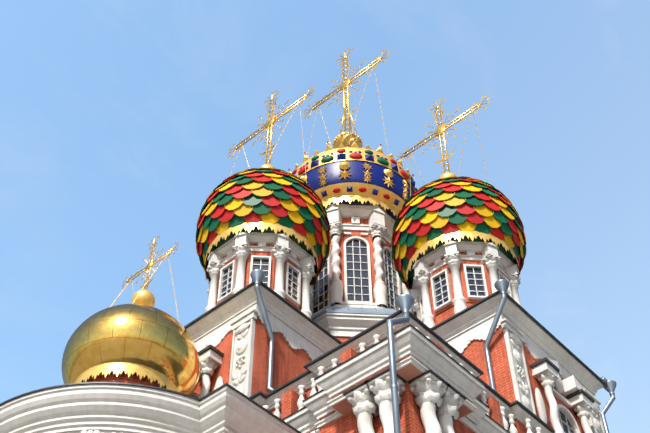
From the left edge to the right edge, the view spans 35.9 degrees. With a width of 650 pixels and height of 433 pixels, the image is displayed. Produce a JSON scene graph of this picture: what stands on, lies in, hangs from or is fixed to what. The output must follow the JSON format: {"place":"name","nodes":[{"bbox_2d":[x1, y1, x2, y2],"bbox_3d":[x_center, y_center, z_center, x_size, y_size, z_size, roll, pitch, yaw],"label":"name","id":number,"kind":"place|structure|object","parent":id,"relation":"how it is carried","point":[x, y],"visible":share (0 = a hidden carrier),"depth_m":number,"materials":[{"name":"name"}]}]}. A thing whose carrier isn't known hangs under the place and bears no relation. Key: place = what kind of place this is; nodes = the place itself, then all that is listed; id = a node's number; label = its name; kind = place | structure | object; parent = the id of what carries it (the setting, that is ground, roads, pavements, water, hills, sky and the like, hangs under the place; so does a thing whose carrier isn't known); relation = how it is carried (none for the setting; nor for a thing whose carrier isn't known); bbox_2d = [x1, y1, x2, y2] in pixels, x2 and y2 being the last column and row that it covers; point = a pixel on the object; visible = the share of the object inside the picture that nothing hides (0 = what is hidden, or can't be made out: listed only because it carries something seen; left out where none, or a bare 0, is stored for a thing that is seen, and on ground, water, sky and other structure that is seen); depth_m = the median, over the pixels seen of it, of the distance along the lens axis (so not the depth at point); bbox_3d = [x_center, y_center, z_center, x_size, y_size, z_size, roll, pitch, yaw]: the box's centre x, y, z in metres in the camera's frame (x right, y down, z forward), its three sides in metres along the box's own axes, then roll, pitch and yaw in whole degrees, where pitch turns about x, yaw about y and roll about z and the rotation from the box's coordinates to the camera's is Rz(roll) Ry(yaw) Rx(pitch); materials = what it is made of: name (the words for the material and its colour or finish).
{"place":"outdoors","nodes":[
{"label":"outdoors","id":0,"kind":"place"},
{"bbox_2d":[0,0,649,432],"label":"sky","id":1,"kind":"structure","parent":0,"point":[120,120],"materials":[{"name":"blue"}]},
{"bbox_3d":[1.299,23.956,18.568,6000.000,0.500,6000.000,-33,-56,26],"label":"ground","id":2,"kind":"structure","parent":0,"visible":0},
{"bbox_2d":[0,371,301,432],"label":"cornice","id":3,"kind":"structure","parent":2,"relation":"on","point":[112,402],"depth_m":23.49,"materials":[{"name":"paint"}]},
{"bbox_2d":[62,290,199,395],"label":"golden dome","id":4,"kind":"structure","parent":3,"relation":"on","point":[141,335],"depth_m":27.63,"materials":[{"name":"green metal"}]},
{"bbox_2d":[110,236,178,321],"bbox_3d":[-5.596,2.102,31.462,2.766,4.336,1.971,-33,-56,26],"label":"cross","id":5,"kind":"object","parent":4,"relation":"on","point":[151,263],"visible":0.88,"depth_m":31.91,"materials":[{"name":"gold metal"}]},
{"bbox_2d":[270,388,509,432],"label":"walls","id":6,"kind":"structure","parent":2,"relation":"on","point":[307,393],"depth_m":26.39,"materials":[{"name":"brick"}]},
{"bbox_2d":[249,309,554,432],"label":"entablature","id":7,"kind":"structure","parent":6,"relation":"on","point":[443,387],"depth_m":24.32,"materials":[{"name":"paint"}]},
{"bbox_2d":[184,281,341,398],"bbox_3d":[-1.543,7.435,32.362,6.240,8.020,8.864,-33,-56,26],"label":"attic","id":8,"kind":"object","parent":7,"relation":"on","point":[229,336],"visible":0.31,"depth_m":30.62,"materials":[{"name":"paint"}]},
{"bbox_2d":[205,232,315,317],"bbox_3d":[-2.341,3.581,35.350,3.972,4.980,3.972,-33,-56,26],"label":"tower drum","id":9,"kind":"object","parent":8,"relation":"on","point":[284,262],"visible":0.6,"depth_m":35.38,"materials":[{"name":"paint"}]},
{"bbox_2d":[195,164,330,284],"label":"dome","id":10,"kind":"structure","parent":9,"relation":"on","point":[268,198],"depth_m":36.78,"materials":[{"name":"multicoloured tile"}]},
{"bbox_2d":[227,86,315,182],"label":"cross","id":11,"kind":"object","parent":10,"relation":"on","point":[270,123],"visible":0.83,"depth_m":43.65,"materials":[{"name":"gold metal"}]},
{"bbox_2d":[310,203,413,342],"bbox_3d":[1.179,6.248,38.349,6.478,15.300,6.478,-33,-56,26],"label":"tower drum","id":12,"kind":"object","parent":7,"relation":"on","point":[359,286],"visible":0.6,"depth_m":39.97,"materials":[{"name":"white paint"}]},
{"bbox_2d":[288,132,417,220],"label":"dome","id":13,"kind":"structure","parent":12,"relation":"on","point":[344,171],"depth_m":43.09,"materials":[{"name":"blue metal"}]},
{"bbox_2d":[303,47,389,159],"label":"cross","id":14,"kind":"object","parent":13,"relation":"on","point":[344,85],"visible":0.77,"depth_m":52.67,"materials":[{"name":"gold metal"}]},
{"bbox_2d":[250,269,616,432],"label":"downpipes","id":15,"kind":"object","parent":7,"relation":"attached to","point":[404,303],"visible":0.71,"depth_m":29.69,"materials":[{"name":"grey metal"}]},
{"bbox_2d":[430,291,604,432],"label":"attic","id":16,"kind":"object","parent":7,"relation":"on","point":[545,375],"visible":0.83,"depth_m":31.12,"materials":[{"name":"paint"}]},
{"bbox_2d":[409,241,520,327],"bbox_3d":[5.168,3.905,35.685,3.972,4.980,3.972,-33,-56,26],"label":"tower drum","id":17,"kind":"object","parent":16,"relation":"on","point":[451,278],"visible":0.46,"depth_m":35.68,"materials":[{"name":"paint"}]},
{"bbox_2d":[391,172,525,293],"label":"dome","id":18,"kind":"structure","parent":17,"relation":"on","point":[446,207],"depth_m":37.12,"materials":[{"name":"multicoloured tile"}]},
{"bbox_2d":[394,94,489,195],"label":"cross","id":19,"kind":"object","parent":18,"relation":"on","point":[442,129],"visible":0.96,"depth_m":44.01,"materials":[{"name":"gold metal"}]}
]}

